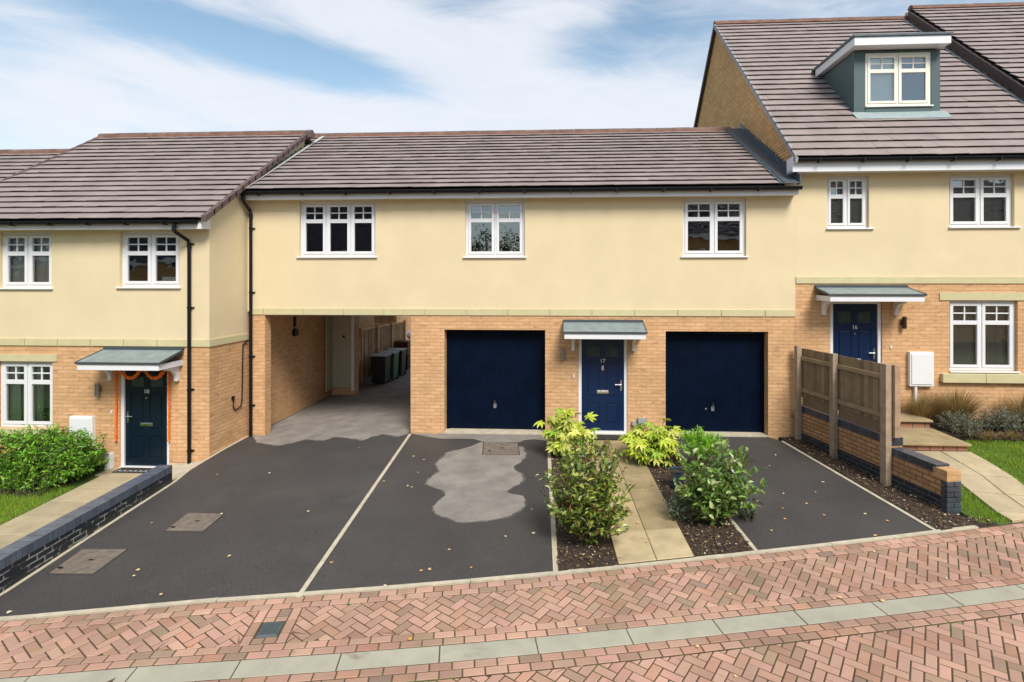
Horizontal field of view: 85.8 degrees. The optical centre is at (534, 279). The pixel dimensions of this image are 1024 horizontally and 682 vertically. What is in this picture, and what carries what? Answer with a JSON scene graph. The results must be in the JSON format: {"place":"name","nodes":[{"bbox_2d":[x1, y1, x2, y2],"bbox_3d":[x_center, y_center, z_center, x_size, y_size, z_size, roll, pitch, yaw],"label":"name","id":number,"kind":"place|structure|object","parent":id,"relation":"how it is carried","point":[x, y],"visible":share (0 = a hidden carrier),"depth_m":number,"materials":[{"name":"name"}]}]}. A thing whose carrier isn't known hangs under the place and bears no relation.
{"place":"outdoors","nodes":[
{"label":"outdoors","id":0,"kind":"place"},
{"bbox_2d":[0,149,68,179],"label":"terraced house","id":1,"kind":"structure","parent":0,"point":[13,161],"depth_m":14.71,"materials":[{"name":"brown tile"}]},
{"bbox_2d":[0,469,104,524],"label":"garden ground","id":2,"kind":"structure","parent":0,"point":[84,479],"depth_m":9.56,"materials":[{"name":"plant"}]},
{"bbox_2d":[0,432,10,463],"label":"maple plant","id":3,"kind":"object","parent":2,"relation":"on","point":[3,450],"visible":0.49,"depth_m":9.79,"materials":[{"name":"green plant"}]},
{"bbox_2d":[0,423,109,497],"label":"hypericum bush","id":4,"kind":"object","parent":2,"relation":"on","point":[37,462],"visible":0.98,"depth_m":9.93,"materials":[{"name":"green plant"}]},
{"bbox_2d":[0,465,171,592],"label":"garden wall","id":5,"kind":"structure","parent":2,"relation":"on","point":[26,555],"depth_m":7.36,"materials":[{"name":"black brick"}]},
{"bbox_2d":[168,461,201,481],"bbox_3d":[-6.763,3.720,10.145,0.820,0.360,1.310,0,0,3],"label":"concrete apron","id":6,"kind":"object","parent":2,"relation":"on","point":[178,469],"visible":0.14,"depth_m":10.45,"materials":[{"name":"beige concrete"}]},
{"bbox_2d":[0,467,142,548],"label":"garden path","id":7,"kind":"structure","parent":0,"point":[28,522],"depth_m":9.04,"materials":[{"name":"beige concrete"}]},
{"bbox_2d":[112,467,151,472],"bbox_3d":[-7.728,3.700,10.677,0.770,0.019,0.260,0,0,3],"label":"doormat","id":8,"kind":"object","parent":7,"relation":"on","point":[130,470],"visible":0.81,"depth_m":10.65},
{"bbox_2d":[0,130,373,469],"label":"terraced house","id":9,"kind":"structure","parent":0,"point":[127,253],"depth_m":10.97,"materials":[{"name":"beige paint"}]},
{"bbox_2d":[0,232,53,288],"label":"window","id":10,"kind":"structure","parent":9,"relation":"in","point":[27,256],"depth_m":11.10,"materials":[{"name":"white plastic"}]},
{"bbox_2d":[1,361,52,426],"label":"window","id":11,"kind":"structure","parent":9,"relation":"in","point":[26,386],"depth_m":11.11,"materials":[{"name":"white plastic"}]},
{"bbox_2d":[114,370,169,440],"bbox_3d":[-7.712,2.428,10.816,1.152,1.539,0.103,0,0,3],"label":"flower garland","id":12,"kind":"object","parent":9,"relation":"hanging from","point":[150,376],"visible":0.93,"depth_m":10.80},
{"bbox_2d":[120,370,168,467],"bbox_3d":[-7.699,2.715,10.920,1.020,2.070,0.130,0,0,3],"label":"door","id":13,"kind":"structure","parent":9,"relation":"in","point":[144,400],"depth_m":10.93,"materials":[{"name":"blue wood"}]},
{"bbox_2d":[115,232,180,288],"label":"window","id":14,"kind":"structure","parent":9,"relation":"in","point":[150,259],"depth_m":10.95,"materials":[{"name":"white plastic"}]},
{"bbox_2d":[0,395,552,616],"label":"driveway","id":15,"kind":"structure","parent":0,"point":[268,532],"depth_m":7.49,"materials":[{"name":"grey asphalt"}]},
{"bbox_2d":[47,549,127,574],"bbox_3d":[-5.628,3.555,6.930,0.716,0.065,0.617,0,0,3],"label":"manhole cover","id":16,"kind":"object","parent":15,"relation":"on","point":[87,561],"visible":1,"depth_m":6.90,"materials":[{"name":"metal"}]},
{"bbox_2d":[0,436,248,595],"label":"side kerb","id":17,"kind":"structure","parent":15,"relation":"on","point":[79,543],"depth_m":7.88,"materials":[{"name":"concrete"}]},
{"bbox_2d":[163,512,224,531],"bbox_3d":[-4.888,3.501,7.932,0.675,0.063,0.622,0,0,3],"label":"manhole cover","id":18,"kind":"object","parent":15,"relation":"on","point":[194,522],"visible":1,"depth_m":7.90,"materials":[{"name":"metal"}]},
{"bbox_2d":[253,368,410,444],"bbox_3d":[-4.148,3.376,19.621,3.840,0.119,16.706,0,0,3],"label":"dry patch","id":19,"kind":"object","parent":15,"relation":"on","point":[369,409],"visible":0.51,"depth_m":13.46,"materials":[{"name":"concrete"}]},
{"bbox_2d":[369,353,391,382],"bbox_3d":[-5.015,2.902,17.976,0.540,0.988,0.620,0,0,3],"label":"wheelie bin","id":20,"kind":"object","parent":19,"relation":"on","point":[380,367],"visible":1,"depth_m":17.72,"materials":[{"name":"black plastic"}]},
{"bbox_2d":[379,350,399,378],"bbox_3d":[-4.915,2.900,18.672,0.540,0.988,0.620,0,0,3],"label":"wheelie bin","id":21,"kind":"object","parent":19,"relation":"on","point":[394,373],"visible":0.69,"depth_m":18.49,"materials":[{"name":"green plastic"}]},
{"bbox_2d":[388,348,406,374],"bbox_3d":[-4.824,2.898,19.368,0.540,0.988,0.620,0,0,3],"label":"wheelie bin","id":22,"kind":"object","parent":19,"relation":"on","point":[402,363],"visible":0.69,"depth_m":19.16,"materials":[{"name":"black plastic"}]},
{"bbox_2d":[405,354,410,369],"bbox_3d":[-4.829,3.044,20.309,0.500,0.512,0.550,0,0,3],"label":"recycling box","id":23,"kind":"object","parent":19,"relation":"on","point":[408,362],"visible":0.27,"depth_m":20.19,"materials":[{"name":"plastic"}]},
{"bbox_2d":[395,340,410,355],"bbox_3d":[-4.829,2.514,20.309,0.500,0.532,0.550,0,0,3],"label":"recycling box","id":24,"kind":"object","parent":23,"relation":"on","point":[403,344],"visible":0.69,"depth_m":20.08,"materials":[{"name":"brown plastic"}]},
{"bbox_2d":[256,431,410,445],"bbox_3d":[-4.461,3.373,11.705,3.534,0.110,0.948,0,0,3],"label":"damp edge","id":25,"kind":"object","parent":15,"relation":"on","point":[330,438],"visible":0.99,"depth_m":11.56,"materials":[{"name":"concrete"}]},
{"bbox_2d":[296,434,410,596],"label":"divider kerb","id":26,"kind":"structure","parent":15,"relation":"on","point":[320,564],"depth_m":7.59,"materials":[{"name":"concrete"}]},
{"bbox_2d":[424,442,526,522],"bbox_3d":[-0.956,3.374,9.511,1.818,0.108,3.555,0,0,3],"label":"damp edge","id":27,"kind":"object","parent":15,"relation":"on","point":[507,491],"visible":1,"depth_m":8.87,"materials":[{"name":"asphalt"}]},
{"bbox_2d":[427,442,525,521],"bbox_3d":[-0.951,3.372,9.513,1.762,0.106,3.489,0,0,3],"label":"dry patch","id":28,"kind":"object","parent":27,"relation":"on","point":[473,483],"visible":1,"depth_m":9.10,"materials":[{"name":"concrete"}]},
{"bbox_2d":[482,442,519,454],"bbox_3d":[-0.657,3.341,10.858,0.825,0.054,0.758,0,0,3],"label":"manhole cover","id":29,"kind":"object","parent":28,"relation":"on","point":[500,448],"visible":1,"depth_m":10.84,"materials":[{"name":"metal"}]},
{"bbox_2d":[411,433,545,441],"bbox_3d":[-1.204,3.310,11.661,2.922,0.024,0.798,0,0,3],"label":"dry patch","id":30,"kind":"object","parent":15,"relation":"on","point":[501,437],"visible":0.8,"depth_m":11.59,"materials":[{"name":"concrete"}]},
{"bbox_2d":[239,123,802,440],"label":"terraced house","id":31,"kind":"structure","parent":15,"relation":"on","point":[617,280],"depth_m":11.82,"materials":[{"name":"beige paint"}]},
{"bbox_2d":[296,201,377,257],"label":"window","id":32,"kind":"structure","parent":31,"relation":"in","point":[328,229],"depth_m":12.07,"materials":[{"name":"white plastic"}]},
{"bbox_2d":[325,315,353,391],"bbox_3d":[-5.682,2.022,16.080,0.688,2.515,0.447,0,0,3],"label":"passage door","id":33,"kind":"structure","parent":31,"relation":"in","point":[339,329],"depth_m":16.24,"materials":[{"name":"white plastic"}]},
{"bbox_2d":[406,330,410,339],"bbox_3d":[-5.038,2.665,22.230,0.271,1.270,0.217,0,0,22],"label":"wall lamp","id":34,"kind":"object","parent":31,"relation":"attached to","point":[408,334],"visible":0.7,"depth_m":22.15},
{"bbox_2d":[463,200,526,257],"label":"window","id":35,"kind":"structure","parent":31,"relation":"in","point":[494,229],"depth_m":11.87,"materials":[{"name":"white plastic"}]},
{"bbox_2d":[447,330,544,429],"bbox_3d":[-0.839,2.172,12.017,2.170,2.195,0.114,0,0,3],"label":"garage door","id":36,"kind":"structure","parent":31,"relation":"in","point":[496,378],"depth_m":12.01,"materials":[{"name":"blue metal"}]},
{"bbox_2d":[578,339,626,433],"bbox_3d":[1.451,2.225,11.690,1.026,2.070,0.130,0,0,3],"label":"door","id":37,"kind":"structure","parent":31,"relation":"in","point":[602,363],"depth_m":11.70,"materials":[{"name":"blue wood"}]},
{"bbox_2d":[681,198,748,257],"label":"window","id":38,"kind":"structure","parent":31,"relation":"in","point":[712,228],"depth_m":11.61,"materials":[{"name":"white plastic"}]},
{"bbox_2d":[666,331,763,431],"bbox_3d":[3.821,2.178,11.746,2.105,2.185,0.114,0,0,3],"label":"garage door","id":39,"kind":"structure","parent":31,"relation":"in","point":[715,380],"depth_m":11.74,"materials":[{"name":"blue metal"}]},
{"bbox_2d":[547,441,557,570],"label":"bed kerb","id":40,"kind":"structure","parent":15,"relation":"on","point":[554,545],"depth_m":7.46,"materials":[{"name":"concrete"}]},
{"bbox_2d":[450,427,521,428],"bbox_3d":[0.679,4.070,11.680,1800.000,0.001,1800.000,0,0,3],"label":"ground","id":41,"kind":"structure","parent":0,"point":[495,428],"depth_m":15.04,"materials":[{"name":"grey concrete"}]},
{"bbox_2d":[0,522,1023,681],"bbox_3d":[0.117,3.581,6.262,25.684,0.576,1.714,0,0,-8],"label":"footway paving","id":42,"kind":"structure","parent":0,"point":[621,617],"depth_m":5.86,"materials":[{"name":"red brick"}]},
{"bbox_2d":[255,621,283,637],"bbox_3d":[-2.654,3.517,5.525,0.200,0.030,0.220,0,0,-6],"label":"access cover","id":43,"kind":"object","parent":42,"relation":"on","point":[271,629],"visible":1,"depth_m":5.51,"materials":[{"name":"grey metal"}]},
{"bbox_2d":[0,525,978,621],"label":"front kerb","id":44,"kind":"structure","parent":42,"relation":"on","point":[350,590],"depth_m":6.31,"materials":[{"name":"concrete"}]},
{"bbox_2d":[0,584,1023,681],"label":"drainage channel","id":45,"kind":"object","parent":42,"relation":"on","point":[347,661],"visible":1,"depth_m":5.25,"materials":[{"name":"concrete"}]},
{"bbox_2d":[0,0,1023,148],"label":"sky","id":46,"kind":"structure","parent":0,"point":[72,72],"materials":[{"name":"blue"}]},
{"bbox_2d":[550,435,617,570],"bbox_3d":[0.667,3.492,9.088,0.724,0.430,5.179,0,0,0],"label":"planting bed","id":47,"kind":"object","parent":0,"point":[563,543],"visible":0.24,"depth_m":6.97,"materials":[{"name":"soil"}]},
{"bbox_2d":[533,408,600,459],"bbox_3d":[0.650,2.905,10.449,1.031,1.047,1.115,0,0,-42],"label":"fatsia shrub","id":48,"kind":"object","parent":47,"relation":"on","point":[567,430],"visible":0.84,"depth_m":10.24,"materials":[{"name":"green plant"}]},
{"bbox_2d":[538,431,635,546],"bbox_3d":[0.670,2.719,7.149,1.272,1.442,1.070,0,0,3],"label":"laurel shrub","id":49,"kind":"object","parent":47,"relation":"on","point":[592,522],"visible":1,"depth_m":7.01,"materials":[{"name":"green plant"}]},
{"bbox_2d":[550,435,990,567],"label":"bark litter","id":50,"kind":"object","parent":47,"relation":"on","point":[716,537],"visible":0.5,"depth_m":7.64,"materials":[{"name":"brown wood"}]},
{"bbox_2d":[193,599,1023,681],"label":"road","id":51,"kind":"structure","parent":0,"point":[847,671],"depth_m":5.05,"materials":[{"name":"red brick"}]},
{"bbox_2d":[585,437,694,564],"bbox_3d":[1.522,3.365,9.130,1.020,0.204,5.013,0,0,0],"label":"garden path","id":52,"kind":"structure","parent":0,"point":[665,537],"depth_m":7.69,"materials":[{"name":"beige concrete"}]},
{"bbox_2d":[590,438,609,455],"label":"shrub","id":53,"kind":"object","parent":52,"relation":"on","point":[603,447],"visible":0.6,"depth_m":10.31,"materials":[{"name":"green plant"}]},
{"bbox_2d":[590,434,621,439],"bbox_3d":[1.463,3.257,11.374,0.700,0.015,0.320,0,0,3],"label":"doormat","id":54,"kind":"object","parent":52,"relation":"on","point":[606,437],"visible":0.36,"depth_m":11.33,"materials":[{"name":"grey rubber"}]},
{"bbox_2d":[645,438,753,556],"bbox_3d":[2.400,3.478,9.178,0.791,0.414,4.798,0,0,1],"label":"planting bed","id":55,"kind":"object","parent":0,"point":[721,539],"visible":0.31,"depth_m":7.43,"materials":[{"name":"soil"}]},
{"bbox_2d":[618,418,684,467],"bbox_3d":[2.183,2.977,10.092,1.291,0.815,1.132,0,0,3],"label":"fatsia shrub","id":56,"kind":"object","parent":55,"relation":"on","point":[658,444],"visible":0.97,"depth_m":9.84,"materials":[{"name":"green plant"}]},
{"bbox_2d":[668,466,684,489],"bbox_3d":[2.292,3.197,8.840,0.290,0.310,0.290,0,0,3],"label":"plant pot","id":57,"kind":"object","parent":55,"relation":"on","point":[677,472],"visible":0.74,"depth_m":8.77,"materials":[{"name":"blue ceramic"}]},
{"bbox_2d":[662,490,693,522],"bbox_3d":[2.027,3.188,7.758,0.438,0.449,0.378,0,0,3],"label":"hebe plant","id":58,"kind":"object","parent":55,"relation":"on","point":[675,511],"visible":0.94,"depth_m":7.72,"materials":[{"name":"green plant"}]},
{"bbox_2d":[679,425,726,470],"bbox_3d":[2.932,2.944,9.634,0.863,0.806,0.590,0,0,3],"label":"euphorbia plant","id":59,"kind":"object","parent":55,"relation":"on","point":[694,439],"visible":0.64,"depth_m":9.62,"materials":[{"name":"green plant"}]},
{"bbox_2d":[673,438,769,525],"bbox_3d":[2.569,2.811,7.679,1.282,1.198,1.065,0,0,3],"label":"laurel shrub","id":60,"kind":"object","parent":55,"relation":"on","point":[720,493],"visible":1,"depth_m":7.54,"materials":[{"name":"green plant"}]},
{"bbox_2d":[738,497,757,521],"bbox_3d":[3.019,3.220,7.801,0.317,0.365,0.302,0,0,3],"label":"hebe plant","id":61,"kind":"object","parent":55,"relation":"on","point":[745,513],"visible":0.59,"depth_m":7.77,"materials":[{"name":"green plant"}]},
{"bbox_2d":[675,436,930,549],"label":"driveway","id":62,"kind":"structure","parent":0,"point":[840,503],"depth_m":8.22,"materials":[{"name":"grey asphalt"}]},
{"bbox_2d":[681,458,756,549],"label":"bed kerb","id":63,"kind":"structure","parent":62,"relation":"on","point":[750,543],"depth_m":7.40,"materials":[{"name":"concrete"}]},
{"bbox_2d":[781,441,937,530],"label":"bed kerb","id":64,"kind":"structure","parent":62,"relation":"on","point":[878,497],"depth_m":8.72,"materials":[{"name":"concrete"}]},
{"bbox_2d":[779,437,996,529],"bbox_3d":[5.479,3.444,9.454,0.989,0.387,3.987,0,0,-13],"label":"planting bed","id":65,"kind":"object","parent":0,"point":[901,502],"visible":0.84,"depth_m":8.56,"materials":[{"name":"soil"}]},
{"bbox_2d":[920,386,997,424],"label":"ornamental grass","id":66,"kind":"object","parent":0,"point":[957,402],"depth_m":10.70,"materials":[{"name":"brown plant"}]},
{"bbox_2d":[915,451,1023,522],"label":"garden path","id":67,"kind":"structure","parent":0,"point":[995,488],"depth_m":8.54,"materials":[{"name":"beige concrete"}]},
{"bbox_2d":[930,418,1023,441],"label":"planting bed","id":68,"kind":"object","parent":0,"point":[960,436],"visible":0.23,"depth_m":10.08,"materials":[{"name":"soil"}]},
{"bbox_2d":[900,393,942,423],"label":"ornamental grass","id":69,"kind":"object","parent":68,"relation":"on","point":[922,409],"depth_m":10.85,"materials":[{"name":"brown plant"}]},
{"bbox_2d":[933,409,985,434],"bbox_3d":[7.943,2.664,10.298,0.771,0.471,0.839,0,0,-32],"label":"lavender plant","id":70,"kind":"object","parent":68,"relation":"on","point":[964,427],"visible":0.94,"depth_m":10.22,"materials":[{"name":"green plant"}]},
{"bbox_2d":[964,428,1023,439],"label":"dry leaf litter","id":71,"kind":"object","parent":68,"relation":"on","point":[1008,434],"visible":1,"depth_m":9.92,"materials":[{"name":"brown plant"}]},
{"bbox_2d":[970,403,1023,431],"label":"lavender plant","id":72,"kind":"object","parent":68,"relation":"on","point":[999,422],"visible":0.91,"depth_m":10.31,"materials":[{"name":"green plant"}]},
{"bbox_2d":[1009,408,1023,429],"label":"lavender plant","id":73,"kind":"object","parent":68,"relation":"on","point":[1022,415],"visible":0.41,"depth_m":10.43,"materials":[{"name":"green plant"}]},
{"bbox_2d":[960,438,1023,524],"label":"garden ground","id":74,"kind":"structure","parent":0,"point":[963,512],"depth_m":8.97,"materials":[{"name":"plant"}]},
{"bbox_2d":[802,405,960,515],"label":"garden wall","id":75,"kind":"structure","parent":74,"relation":"on","point":[928,480],"depth_m":8.86,"materials":[{"name":"orange brick"}]},
{"bbox_2d":[794,345,899,485],"bbox_3d":[5.612,2.385,10.073,0.215,2.070,2.470,0,0,-8],"label":"timber fence","id":76,"kind":"object","parent":75,"relation":"on","point":[856,391],"visible":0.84,"depth_m":9.87,"materials":[{"name":"brown wood"}]},
{"bbox_2d":[900,411,971,451],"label":"entrance steps","id":77,"kind":"structure","parent":74,"relation":"on","point":[917,433],"depth_m":9.86,"materials":[{"name":"stone"}]},
{"bbox_2d":[903,2,1023,103],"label":"terraced house","id":78,"kind":"structure","parent":74,"relation":"on","point":[988,38],"depth_m":14.88,"materials":[{"name":"tile"}]},
{"bbox_2d":[960,483,1010,522],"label":"lawn grass","id":79,"kind":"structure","parent":74,"relation":"on","point":[978,513],"depth_m":7.94,"materials":[{"name":"green plant"}]},
{"bbox_2d":[992,393,1023,419],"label":"ornamental grass","id":80,"kind":"object","parent":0,"point":[1020,405],"depth_m":10.84,"materials":[{"name":"brown plant"}]},
{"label":"rear garden ground","id":81,"kind":"structure","parent":0,"visible":0},
{"bbox_2d":[359,320,405,378],"bbox_3d":[-5.279,2.430,19.384,0.100,1.740,3.514,0,0,10],"label":"timber fence","id":82,"kind":"object","parent":81,"relation":"on","point":[377,338],"visible":0.67,"depth_m":18.81,"materials":[{"name":"brown wood"}]},
{"bbox_2d":[359,336,362,382],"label":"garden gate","id":83,"kind":"structure","parent":82,"relation":"attached to","point":[360,359],"depth_m":17.53,"materials":[{"name":"brown wood"}]},
{"bbox_2d":[374,316,396,326],"bbox_3d":[-6.691,2.290,21.138,2.715,2.020,0.100,0,0,-14],"label":"timber fence","id":84,"kind":"object","parent":81,"relation":"on","point":[386,320],"visible":0.02,"depth_m":21.36,"materials":[{"name":"brown wood"}]},
{"bbox_2d":[382,316,410,339],"bbox_3d":[-5.075,1.980,25.638,7.290,2.640,0.100,0,0,3],"label":"timber fence","id":85,"kind":"object","parent":81,"relation":"on","point":[407,319],"visible":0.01,"depth_m":25.70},
{"bbox_2d":[693,16,1023,419],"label":"terraced house","id":86,"kind":"structure","parent":81,"relation":"on","point":[897,142],"depth_m":11.37,"materials":[{"name":"beige paint"}]},
{"bbox_2d":[826,176,874,229],"bbox_3d":[6.503,-1.587,11.415,0.950,1.107,0.236,0,0,3],"label":"window","id":87,"kind":"structure","parent":86,"relation":"in","point":[846,195],"depth_m":11.42,"materials":[{"name":"white plastic"}]},
{"bbox_2d":[830,302,880,362],"bbox_3d":[6.630,1.492,11.389,1.025,2.115,0.130,0,0,3],"label":"door","id":88,"kind":"structure","parent":86,"relation":"in","point":[855,327],"depth_m":11.40,"materials":[{"name":"blue wood"}]},
{"bbox_2d":[948,174,1021,227],"bbox_3d":[9.146,-1.597,11.261,1.395,1.107,0.236,0,0,3],"label":"window","id":89,"kind":"structure","parent":86,"relation":"in","point":[982,200],"depth_m":11.28,"materials":[{"name":"white plastic"}]},
{"bbox_2d":[949,300,1020,372],"bbox_3d":[9.149,1.159,11.261,1.360,1.467,0.236,0,0,3],"label":"window","id":90,"kind":"structure","parent":86,"relation":"in","point":[981,332],"depth_m":11.30,"materials":[{"name":"white plastic"}]}
]}

